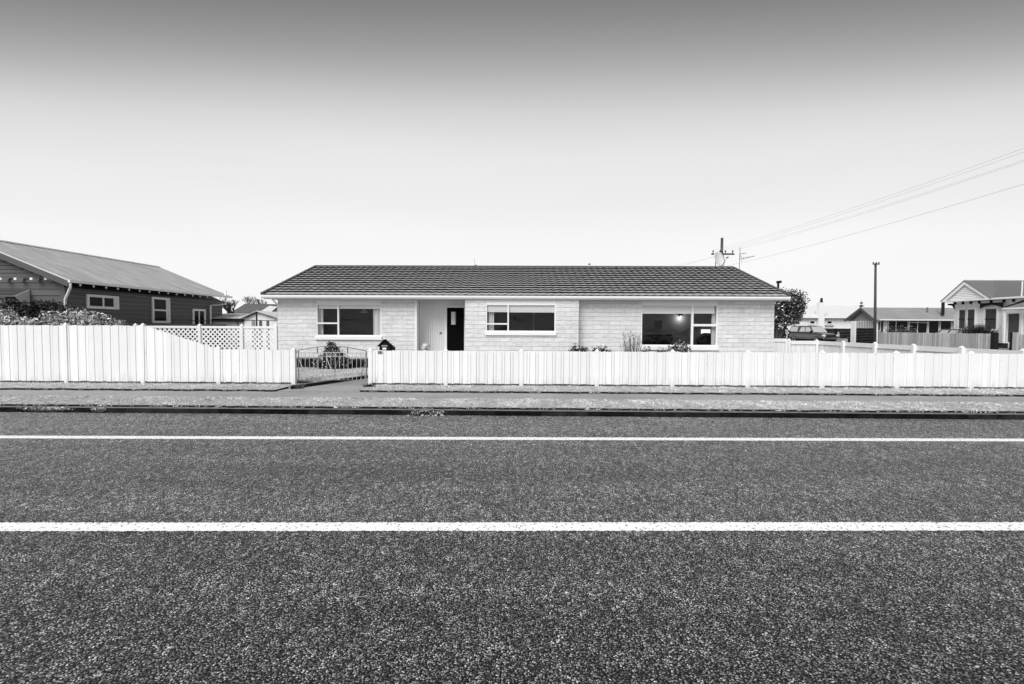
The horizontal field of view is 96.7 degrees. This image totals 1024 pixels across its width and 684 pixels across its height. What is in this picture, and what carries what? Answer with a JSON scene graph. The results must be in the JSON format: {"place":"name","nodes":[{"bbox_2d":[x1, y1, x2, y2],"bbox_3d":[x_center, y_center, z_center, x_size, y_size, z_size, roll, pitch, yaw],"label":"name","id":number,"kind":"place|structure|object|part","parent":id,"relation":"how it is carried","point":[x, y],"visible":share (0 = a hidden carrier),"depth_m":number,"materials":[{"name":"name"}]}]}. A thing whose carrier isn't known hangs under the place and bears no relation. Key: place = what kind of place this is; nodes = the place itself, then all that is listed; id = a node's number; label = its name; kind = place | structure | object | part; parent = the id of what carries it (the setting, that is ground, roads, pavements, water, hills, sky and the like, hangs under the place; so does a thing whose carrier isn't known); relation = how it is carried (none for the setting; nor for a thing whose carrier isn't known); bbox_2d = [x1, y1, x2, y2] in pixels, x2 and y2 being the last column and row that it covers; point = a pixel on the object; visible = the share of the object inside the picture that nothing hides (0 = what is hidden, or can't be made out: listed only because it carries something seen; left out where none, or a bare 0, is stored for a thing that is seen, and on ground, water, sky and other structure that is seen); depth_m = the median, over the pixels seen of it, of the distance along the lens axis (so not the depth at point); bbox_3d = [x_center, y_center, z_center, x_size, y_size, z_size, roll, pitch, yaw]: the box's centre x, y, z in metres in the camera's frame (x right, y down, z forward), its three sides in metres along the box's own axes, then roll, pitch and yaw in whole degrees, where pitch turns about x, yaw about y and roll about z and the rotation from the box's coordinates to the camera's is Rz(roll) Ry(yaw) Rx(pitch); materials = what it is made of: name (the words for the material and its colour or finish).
{"place":"outdoors","nodes":[
{"label":"outdoors","id":0,"kind":"place"},
{"bbox_2d":[276,378,367,391],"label":"gate path","id":1,"kind":"structure","parent":0,"point":[351,386],"depth_m":12.07,"materials":[{"name":"concrete"}]},
{"bbox_2d":[289,375,367,388],"bbox_3d":[-4.618,1.115,13.964,0.010,0.108,5.001,1,2,25],"label":"lawn edging","id":2,"kind":"object","parent":1,"relation":"on","point":[328,382],"visible":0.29,"depth_m":12.85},
{"bbox_2d":[297,367,367,381],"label":"lawn","id":3,"kind":"structure","parent":0,"point":[326,375],"depth_m":14.29,"materials":[{"name":"plant"}]},
{"bbox_2d":[297,357,310,366],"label":"lavender","id":4,"kind":"object","parent":3,"relation":"on","point":[302,360],"visible":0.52,"depth_m":16.96,"materials":[{"name":"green plant"}]},
{"bbox_2d":[300,357,316,367],"bbox_3d":[-7.571,0.759,17.160,1.114,0.436,1.043,0,2,1],"label":"lavender","id":5,"kind":"object","parent":3,"relation":"on","point":[307,362],"visible":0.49,"depth_m":16.92,"materials":[{"name":"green plant"}]},
{"bbox_2d":[311,341,351,368],"bbox_3d":[-6.481,0.500,16.424,1.477,1.079,1.037,0,2,1],"label":"shrub","id":6,"kind":"object","parent":3,"relation":"on","point":[345,362],"visible":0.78,"depth_m":16.27,"materials":[{"name":"grey plant"}]},
{"bbox_2d":[350,357,364,367],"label":"lavender","id":7,"kind":"object","parent":3,"relation":"on","point":[358,363],"visible":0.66,"depth_m":16.93,"materials":[{"name":"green plant"}]},
{"bbox_2d":[359,358,367,367],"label":"lavender","id":8,"kind":"object","parent":3,"relation":"on","point":[364,363],"visible":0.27,"depth_m":16.88,"materials":[{"name":"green plant"}]},
{"bbox_2d":[568,343,589,351],"bbox_3d":[2.389,0.526,16.392,0.859,0.970,0.934,0,2,1],"label":"bush","id":9,"kind":"object","parent":3,"relation":"on","point":[583,349],"visible":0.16,"depth_m":16.33,"materials":[{"name":"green plant"}]},
{"bbox_2d":[592,344,610,351],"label":"bush","id":10,"kind":"object","parent":3,"relation":"on","point":[603,349],"visible":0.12,"depth_m":16.44,"materials":[{"name":"grey plant"}]},
{"bbox_2d":[618,331,644,351],"bbox_3d":[4.421,0.279,16.855,0.941,1.424,0.513,0,2,1],"label":"bare bush","id":11,"kind":"object","parent":3,"relation":"on","point":[633,347],"visible":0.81,"depth_m":16.86,"materials":[{"name":"grey plant"}]},
{"bbox_2d":[643,345,650,352],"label":"flowering plant","id":12,"kind":"object","parent":3,"relation":"on","point":[648,349],"visible":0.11,"depth_m":16.99,"materials":[{"name":"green plant"}]},
{"bbox_2d":[666,339,691,351],"bbox_3d":[6.209,0.441,16.917,0.916,1.119,0.998,0,2,1],"label":"flower bush","id":13,"kind":"object","parent":3,"relation":"on","point":[678,348],"visible":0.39,"depth_m":16.79,"materials":[{"name":"grey plant"}]},
{"bbox_2d":[421,342,429,350],"bbox_3d":[-2.978,0.548,15.737,0.380,1.071,0.520,0,2,1],"label":"lion statue","id":14,"kind":"object","parent":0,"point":[425,346],"visible":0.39,"depth_m":15.64,"materials":[{"name":"stone"}]},
{"bbox_2d":[0,412,1023,683],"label":"road","id":15,"kind":"structure","parent":0,"point":[788,606],"depth_m":3.47,"materials":[{"name":"grey asphalt"}]},
{"bbox_2d":[16,407,74,411],"bbox_3d":[-9.216,1.331,8.997,1.187,0.120,0.102,0,2,1],"label":"weed","id":16,"kind":"object","parent":15,"relation":"on","point":[47,409],"visible":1,"depth_m":8.99,"materials":[{"name":"grey plant"}]},
{"bbox_2d":[411,410,443,415],"bbox_3d":[-1.641,1.375,8.860,0.660,0.140,0.157,0,2,1],"label":"weed","id":17,"kind":"object","parent":15,"relation":"on","point":[420,412],"visible":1,"depth_m":8.85,"materials":[{"name":"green plant"}]},
{"bbox_2d":[0,522,1023,531],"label":"road marking","id":18,"kind":"object","parent":15,"relation":"on","point":[512,526],"visible":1,"depth_m":3.97,"materials":[{"name":"paint"}]},
{"bbox_2d":[0,406,1023,419],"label":"kerb","id":19,"kind":"structure","parent":15,"relation":"on","point":[628,413],"depth_m":8.88,"materials":[{"name":"grey concrete"}]},
{"bbox_2d":[91,407,105,412],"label":"weed","id":20,"kind":"object","parent":19,"relation":"on","point":[96,409],"visible":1,"depth_m":8.97,"materials":[{"name":"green plant"}]},
{"bbox_2d":[0,435,1023,440],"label":"road marking","id":21,"kind":"object","parent":15,"relation":"on","point":[513,438],"visible":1,"depth_m":7.07,"materials":[{"name":"paint"}]},
{"bbox_2d":[0,390,1023,402],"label":"footpath","id":22,"kind":"structure","parent":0,"point":[675,397],"depth_m":10.82,"materials":[{"name":"concrete"}]},
{"bbox_2d":[0,382,1023,413],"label":"verge","id":23,"kind":"structure","parent":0,"point":[493,405],"depth_m":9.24,"materials":[{"name":"plant"}]},
{"bbox_2d":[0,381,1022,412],"bbox_3d":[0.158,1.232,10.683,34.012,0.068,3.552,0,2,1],"label":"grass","id":24,"kind":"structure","parent":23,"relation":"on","point":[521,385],"depth_m":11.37,"materials":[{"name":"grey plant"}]},
{"bbox_2d":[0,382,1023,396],"bbox_3d":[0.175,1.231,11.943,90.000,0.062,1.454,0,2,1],"label":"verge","id":25,"kind":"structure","parent":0,"point":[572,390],"depth_m":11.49,"materials":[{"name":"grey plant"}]},
{"bbox_2d":[361,383,375,386],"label":"weed","id":26,"kind":"object","parent":25,"relation":"on","point":[370,385],"visible":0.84,"depth_m":12.04,"materials":[{"name":"grey plant"}]},
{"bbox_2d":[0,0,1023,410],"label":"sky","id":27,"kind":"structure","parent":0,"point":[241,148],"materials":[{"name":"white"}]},
{"bbox_2d":[277,342,857,391],"bbox_3d":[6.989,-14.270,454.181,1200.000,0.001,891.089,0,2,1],"label":"ground","id":28,"kind":"structure","parent":0,"point":[309,391],"depth_m":11.93,"materials":[{"name":"grey concrete"}]},
{"bbox_2d":[0,306,19,322],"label":"bush","id":29,"kind":"object","parent":28,"relation":"on","point":[1,310],"visible":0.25,"depth_m":15.69,"materials":[{"name":"grey plant"}]},
{"bbox_2d":[0,298,72,322],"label":"bush","id":30,"kind":"object","parent":28,"relation":"on","point":[32,309],"visible":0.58,"depth_m":16.41,"materials":[{"name":"black plant"}]},
{"bbox_2d":[0,306,127,325],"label":"bush","id":31,"kind":"object","parent":28,"relation":"on","point":[62,318],"visible":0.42,"depth_m":14.33,"materials":[{"name":"grey plant"}]},
{"bbox_2d":[2,323,226,348],"bbox_3d":[-16.287,0.038,19.777,0.132,1.665,11.980,0,2,1],"label":"lattice fence","id":32,"kind":"object","parent":28,"relation":"on","point":[192,336],"visible":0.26,"depth_m":23.26,"materials":[{"name":"grey wood"}]},
{"bbox_2d":[0,240,232,324],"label":"bungalow","id":33,"kind":"object","parent":28,"relation":"on","point":[133,293],"visible":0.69,"depth_m":21.00,"materials":[{"name":"grey wood"}]},
{"bbox_2d":[86,294,118,309],"bbox_3d":[-18.045,-1.761,20.096,0.085,0.604,1.545,0,2,1],"label":"window","id":34,"kind":"structure","parent":33,"relation":"in","point":[92,301],"depth_m":20.03,"materials":[{"name":"white glass"}]},
{"bbox_2d":[151,297,170,322],"bbox_3d":[-17.996,-1.628,23.353,0.085,1.312,1.165,0,2,1],"label":"window","id":35,"kind":"structure","parent":33,"relation":"in","point":[160,306],"depth_m":23.33,"materials":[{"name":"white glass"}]},
{"bbox_2d":[192,309,205,323],"bbox_3d":[-17.955,-1.345,26.128,0.085,1.087,1.043,0,2,1],"label":"window","id":36,"kind":"structure","parent":33,"relation":"in","point":[197,314],"depth_m":26.11,"materials":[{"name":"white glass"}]},
{"bbox_2d":[0,323,296,384],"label":"white fence","id":37,"kind":"object","parent":28,"relation":"on","point":[68,353],"visible":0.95,"depth_m":12.49,"materials":[{"name":"paint"}]},
{"bbox_2d":[297,346,366,379],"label":"iron gate","id":38,"kind":"structure","parent":37,"relation":"attached to","point":[329,355],"depth_m":12.44,"materials":[{"name":"black metal"}]},
{"bbox_2d":[133,323,277,350],"bbox_3d":[-12.458,0.096,18.539,5.885,1.691,0.118,0,2,1],"label":"lattice fence","id":39,"kind":"object","parent":28,"relation":"on","point":[241,330],"visible":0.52,"depth_m":18.50,"materials":[{"name":"white paint"}]},
{"bbox_2d":[212,313,246,349],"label":"shed","id":40,"kind":"structure","parent":28,"relation":"on","point":[226,316],"depth_m":27.35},
{"bbox_2d":[222,299,238,313],"bbox_3d":[-21.249,-1.469,34.120,1.286,3.620,1.830,0,2,1],"label":"bare tree","id":41,"kind":"object","parent":28,"relation":"on","point":[229,308],"visible":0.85,"depth_m":34.01,"materials":[{"name":"grey plant"}]},
{"bbox_2d":[188,312,276,348],"bbox_3d":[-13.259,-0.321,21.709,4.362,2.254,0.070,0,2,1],"label":"garden shed","id":42,"kind":"object","parent":28,"relation":"on","point":[256,320],"visible":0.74,"depth_m":21.67,"materials":[{"name":"metal"}]},
{"bbox_2d":[242,296,259,303],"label":"bare tree","id":43,"kind":"object","parent":28,"relation":"on","point":[247,299],"visible":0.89,"depth_m":55.03,"materials":[{"name":"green plant"}]},
{"bbox_2d":[232,304,276,313],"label":"house","id":44,"kind":"structure","parent":28,"relation":"on","point":[246,308],"depth_m":38.02,"materials":[{"name":"grey metal"}]},
{"bbox_2d":[240,311,276,349],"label":"garage","id":45,"kind":"structure","parent":28,"relation":"on","point":[260,316],"depth_m":24.79,"materials":[{"name":"white wood"}]},
{"bbox_2d":[251,321,255,349],"bbox_3d":[-14.084,-0.234,24.811,0.180,1.855,0.029,0,2,1],"label":"door panel","id":46,"kind":"structure","parent":45,"relation":"in","point":[253,322],"depth_m":24.78,"materials":[{"name":"grey wood"}]},
{"bbox_2d":[259,321,261,348],"bbox_3d":[-13.690,-0.232,24.805,0.140,1.855,0.029,0,2,1],"label":"door panel","id":47,"kind":"structure","parent":45,"relation":"in","point":[260,322],"depth_m":24.78,"materials":[{"name":"grey wood"}]},
{"bbox_2d":[260,265,790,359],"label":"house","id":48,"kind":"structure","parent":28,"relation":"on","point":[476,308],"depth_m":18.10,"materials":[{"name":"paint"}]},
{"bbox_2d":[315,299,381,339],"bbox_3d":[-6.500,-0.946,18.170,2.693,1.700,0.320,0,2,1],"label":"window","id":49,"kind":"structure","parent":48,"relation":"in","point":[375,304],"depth_m":18.10,"materials":[{"name":"white glass"}]},
{"bbox_2d":[445,306,464,350],"bbox_3d":[-2.307,-0.405,18.800,0.879,2.147,0.170,0,2,1],"label":"door","id":50,"kind":"structure","parent":48,"relation":"in","point":[454,315],"depth_m":18.79,"materials":[{"name":"black paint"}]},
{"bbox_2d":[511,318,525,330],"bbox_3d":[0.295,-0.253,21.192,0.676,1.679,0.410,0,2,1],"label":"cupboard","id":51,"kind":"object","parent":48,"relation":"in","point":[518,324],"visible":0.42,"depth_m":20.97,"materials":[{"name":"wood"}]},
{"bbox_3d":[0.123,-0.272,20.996,0.298,1.529,0.014,0,2,1],"label":"door","id":52,"kind":"part","parent":51,"relation":"part of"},
{"bbox_3d":[0.461,-0.270,20.991,0.298,1.529,0.014,0,2,1],"label":"door","id":53,"kind":"part","parent":51,"relation":"part of","materials":[{"name":"wood"}]},
{"bbox_2d":[485,300,556,334],"bbox_3d":[0.341,-1.008,17.742,2.769,1.483,0.318,0,2,1],"label":"window","id":54,"kind":"structure","parent":48,"relation":"in","point":[535,306],"depth_m":17.68,"materials":[{"name":"white glass"}]},
{"bbox_2d":[654,321,661,328],"bbox_3d":[6.830,-0.797,21.257,0.352,0.396,0.041,0,2,1],"label":"picture","id":55,"kind":"object","parent":48,"relation":"attached to","point":[657,324],"visible":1,"depth_m":21.24,"materials":[{"name":"black paint"}]},
{"bbox_2d":[642,334,676,344],"bbox_3d":[6.128,0.157,19.876,1.911,1.006,0.900,0,2,1],"label":"sofa","id":56,"kind":"object","parent":48,"relation":"in","point":[657,339],"visible":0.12,"depth_m":19.42,"materials":[{"name":"black fabric"}]},
{"bbox_2d":[640,300,718,349],"bbox_3d":[6.587,-0.707,17.977,3.075,2.044,0.320,0,2,1],"label":"window","id":57,"kind":"structure","parent":48,"relation":"in","point":[647,307],"depth_m":17.91,"materials":[{"name":"white glass"}]},
{"bbox_2d":[696,333,710,344],"bbox_3d":[8.139,0.157,19.094,0.760,1.080,0.760,0,2,1],"label":"armchair","id":58,"kind":"object","parent":48,"relation":"in","point":[703,338],"visible":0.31,"depth_m":18.83,"materials":[{"name":"black fabric"}]},
{"bbox_2d":[701,329,709,333],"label":"rear window","id":59,"kind":"structure","parent":48,"relation":"in","point":[702,330],"depth_m":21.24,"materials":[{"name":"white"}]},
{"bbox_2d":[714,251,728,265],"bbox_3d":[10.166,-4.030,22.189,0.648,0.869,0.650,0,2,1],"label":"satellite dish","id":60,"kind":"object","parent":48,"relation":"attached to","point":[720,260],"visible":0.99,"depth_m":22.37,"materials":[{"name":"metal"}]},
{"bbox_2d":[739,253,753,268],"bbox_3d":[12.123,-3.903,23.592,1.019,1.920,0.244,-1,2,-22],"label":"tv aerial","id":61,"kind":"object","parent":48,"relation":"attached to","point":[742,258],"visible":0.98,"depth_m":23.45,"materials":[{"name":"metal"}]},
{"bbox_2d":[368,348,1023,388],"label":"white fence","id":62,"kind":"object","parent":28,"relation":"on","point":[820,369],"visible":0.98,"depth_m":12.26,"materials":[{"name":"paint"}]},
{"bbox_2d":[377,339,394,350],"bbox_3d":[-3.464,0.086,12.641,0.427,0.328,0.370,0,2,1],"label":"letterbox","id":63,"kind":"object","parent":62,"relation":"attached to","point":[385,344],"visible":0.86,"depth_m":12.51,"materials":[{"name":"black paint"}]},
{"bbox_2d":[711,238,734,255],"bbox_3d":[18.431,-4.412,40.091,1.978,9.430,0.480,0,2,1],"label":"power pole","id":64,"kind":"object","parent":28,"relation":"on","point":[721,249],"visible":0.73,"depth_m":39.80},
{"bbox_2d":[724,148,1023,247],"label":"power line","id":65,"kind":"object","parent":64,"relation":"attached to","point":[895,193],"visible":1,"depth_m":20.20,"materials":[{"name":"metal"}]},
{"bbox_2d":[728,184,1022,265],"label":"power line","id":66,"kind":"object","parent":64,"relation":"attached to","point":[893,222],"visible":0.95,"depth_m":21.26,"materials":[{"name":"metal"}]},
{"bbox_2d":[731,152,1022,247],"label":"power line","id":67,"kind":"object","parent":64,"relation":"attached to","point":[895,196],"visible":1,"depth_m":21.09,"materials":[{"name":"metal"}]},
{"bbox_2d":[738,160,1022,247],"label":"power line","id":68,"kind":"object","parent":64,"relation":"attached to","point":[894,202],"visible":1,"depth_m":21.37,"materials":[{"name":"metal"}]},
{"bbox_2d":[760,162,1021,243],"bbox_3d":[19.014,-7.103,22.000,0.012,0.550,35.648,0,2,1],"label":"power line","id":69,"kind":"object","parent":64,"relation":"attached to","point":[905,200],"visible":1,"depth_m":21.58,"materials":[{"name":"metal"}]},
{"bbox_2d":[774,326,790,338],"bbox_3d":[18.716,-0.261,32.711,2.503,1.942,1.228,0,2,1],"label":"hedge","id":70,"kind":"object","parent":28,"relation":"on","point":[780,329],"visible":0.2,"depth_m":32.49,"materials":[{"name":"grey plant"}]},
{"bbox_2d":[774,287,810,338],"bbox_3d":[17.007,-1.416,29.312,3.631,4.187,2.576,0,2,1],"label":"tree","id":71,"kind":"object","parent":28,"relation":"on","point":[790,311],"visible":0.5,"depth_m":28.63,"materials":[{"name":"grey plant"}]},
{"bbox_2d":[785,322,806,337],"bbox_3d":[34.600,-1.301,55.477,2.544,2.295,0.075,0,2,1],"label":"van","id":72,"kind":"object","parent":28,"relation":"on","point":[801,324],"visible":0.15,"depth_m":55.45,"materials":[{"name":"white paint"}]},
{"bbox_2d":[787,339,815,352],"bbox_3d":[15.460,0.338,24.326,1.526,1.057,0.236,0,2,1],"label":"white fence","id":73,"kind":"object","parent":28,"relation":"on","point":[800,346],"visible":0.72,"depth_m":24.36,"materials":[{"name":"paint"}]},
{"bbox_2d":[773,339,786,353],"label":"yard gate","id":74,"kind":"structure","parent":73,"relation":"attached to","point":[780,345],"depth_m":24.38,"materials":[{"name":"white paint"}]},
{"bbox_2d":[788,326,838,341],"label":"station wagon","id":75,"kind":"object","parent":28,"relation":"on","point":[808,333],"visible":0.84,"depth_m":47.74,"materials":[{"name":"grey paint"}]},
{"bbox_2d":[778,298,858,337],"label":"house","id":76,"kind":"structure","parent":28,"relation":"on","point":[820,313],"depth_m":61.69,"materials":[{"name":"white"}]},
{"bbox_2d":[808,320,816,325],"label":"window","id":77,"kind":"structure","parent":76,"relation":"in","point":[810,321],"depth_m":61.67,"materials":[{"name":"white glass"}]},
{"bbox_2d":[825,320,833,325],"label":"window","id":78,"kind":"structure","parent":76,"relation":"in","point":[827,321],"depth_m":61.62,"materials":[{"name":"white glass"}]},
{"bbox_2d":[824,328,835,333],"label":"board fence","id":79,"kind":"object","parent":28,"relation":"on","point":[832,330],"visible":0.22,"depth_m":48.09,"materials":[{"name":"black paint"}]},
{"bbox_2d":[835,338,847,341],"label":"wall","id":80,"kind":"structure","parent":28,"relation":"on","point":[840,340],"depth_m":45.46,"materials":[{"name":"concrete"}]},
{"bbox_2d":[836,328,850,341],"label":"board fence","id":81,"kind":"object","parent":28,"relation":"on","point":[842,333],"visible":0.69,"depth_m":46.16,"materials":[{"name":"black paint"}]},
{"bbox_2d":[850,321,855,342],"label":"pillar","id":82,"kind":"structure","parent":28,"relation":"on","point":[853,333],"depth_m":44.89,"materials":[{"name":"white paint"}]},
{"bbox_2d":[856,328,872,342],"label":"garage door","id":83,"kind":"structure","parent":28,"relation":"on","point":[864,332],"depth_m":43.49,"materials":[{"name":"black paint"}]},
{"bbox_2d":[872,262,879,342],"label":"power pole","id":84,"kind":"object","parent":28,"relation":"on","point":[875,304],"visible":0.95,"depth_m":40.24,"materials":[{"name":"grey wood"}]},
{"bbox_2d":[885,326,896,331],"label":"bush","id":85,"kind":"object","parent":28,"relation":"on","point":[893,330],"visible":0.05,"depth_m":41.80,"materials":[{"name":"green plant"}]},
{"bbox_2d":[844,302,953,342],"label":"house","id":86,"kind":"structure","parent":28,"relation":"on","point":[928,320],"depth_m":48.84,"materials":[{"name":"grey"}]},
{"bbox_2d":[878,321,880,330],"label":"window","id":87,"kind":"structure","parent":86,"relation":"in","point":[879,322],"depth_m":48.88,"materials":[{"name":"white glass"}]},
{"bbox_2d":[883,320,908,332],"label":"window","id":88,"kind":"structure","parent":86,"relation":"in","point":[886,323],"depth_m":48.86,"materials":[{"name":"black glass"}]},
{"bbox_2d":[908,321,927,332],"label":"window","id":89,"kind":"structure","parent":86,"relation":"in","point":[922,326],"depth_m":48.82,"materials":[{"name":"black glass"}]},
{"bbox_2d":[928,321,939,332],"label":"window","id":90,"kind":"structure","parent":86,"relation":"in","point":[933,326],"depth_m":48.80,"materials":[{"name":"black glass"}]},
{"bbox_2d":[939,321,951,330],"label":"window","id":91,"kind":"structure","parent":86,"relation":"in","point":[943,324],"depth_m":48.77,"materials":[{"name":"black glass"}]},
{"bbox_2d":[895,324,906,332],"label":"bush","id":92,"kind":"object","parent":28,"relation":"on","point":[904,329],"visible":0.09,"depth_m":40.80,"materials":[{"name":"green plant"}]},
{"bbox_2d":[906,326,917,332],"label":"bush","id":93,"kind":"object","parent":28,"relation":"on","point":[911,331],"visible":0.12,"depth_m":39.70,"materials":[{"name":"grey plant"}]},
{"bbox_2d":[815,339,1023,353],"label":"white fence","id":94,"kind":"object","parent":28,"relation":"on","point":[843,346],"visible":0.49,"depth_m":19.67,"materials":[{"name":"paint"}]},
{"bbox_2d":[878,332,990,348],"bbox_3d":[33.578,-0.129,36.751,0.076,1.260,10.154,0,2,1],"label":"paling fence","id":95,"kind":"object","parent":28,"relation":"on","point":[972,340],"visible":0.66,"depth_m":35.87,"materials":[{"name":"grey wood"}]},
{"bbox_2d":[937,329,985,333],"bbox_3d":[35.308,-0.223,36.297,2.112,1.609,4.944,0,2,1],"label":"parked car","id":96,"kind":"object","parent":28,"relation":"on","point":[947,331],"visible":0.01,"depth_m":35.89,"materials":[{"name":"grey paint"}]},
{"bbox_2d":[953,323,999,333],"bbox_3d":[34.345,-0.414,33.525,2.369,2.048,3.148,1,2,15],"label":"flax","id":97,"kind":"object","parent":28,"relation":"on","point":[978,329],"visible":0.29,"depth_m":33.46,"materials":[{"name":"black plant"}]},
{"bbox_2d":[940,279,1023,349],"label":"villa","id":98,"kind":"object","parent":28,"relation":"on","point":[998,303],"visible":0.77,"depth_m":35.39,"materials":[{"name":"paint"}]},
{"bbox_2d":[957,308,966,328],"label":"window","id":99,"kind":"structure","parent":98,"relation":"in","point":[961,314],"depth_m":37.71,"materials":[{"name":"white glass"}]},
{"bbox_2d":[966,307,976,328],"bbox_3d":[37.181,-1.870,36.886,0.190,1.820,0.810,0,2,1],"label":"window","id":100,"kind":"structure","parent":98,"relation":"in","point":[971,315],"depth_m":36.88,"materials":[{"name":"white glass"}]},
{"bbox_2d":[983,307,998,330],"bbox_3d":[37.157,-1.792,35.348,0.190,1.835,1.080,0,2,1],"label":"window","id":101,"kind":"structure","parent":98,"relation":"in","point":[990,316],"depth_m":35.32,"materials":[{"name":"clear glass"}]},
{"bbox_2d":[990,332,998,349],"bbox_3d":[33.419,0.005,31.545,0.250,1.341,0.355,0,2,1],"label":"gate post","id":102,"kind":"object","parent":28,"relation":"on","point":[994,339],"visible":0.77,"depth_m":31.43,"materials":[{"name":"black wood"}]},
{"bbox_2d":[1009,332,1012,349],"bbox_3d":[33.402,0.036,30.397,0.250,1.358,0.184,0,2,1],"label":"gate post","id":103,"kind":"object","parent":28,"relation":"on","point":[1010,341],"visible":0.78,"depth_m":30.40,"materials":[{"name":"black wood"}]},
{"bbox_2d":[1012,332,1020,350],"bbox_3d":[33.398,0.043,30.171,0.250,1.362,0.282,0,2,1],"label":"gate post","id":104,"kind":"object","parent":28,"relation":"on","point":[1016,341],"visible":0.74,"depth_m":30.06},
{"bbox_2d":[1020,334,1023,349],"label":"paling fence","id":105,"kind":"object","parent":28,"relation":"on","point":[1021,341],"visible":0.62,"depth_m":29.88,"materials":[{"name":"white wood"}]}
]}

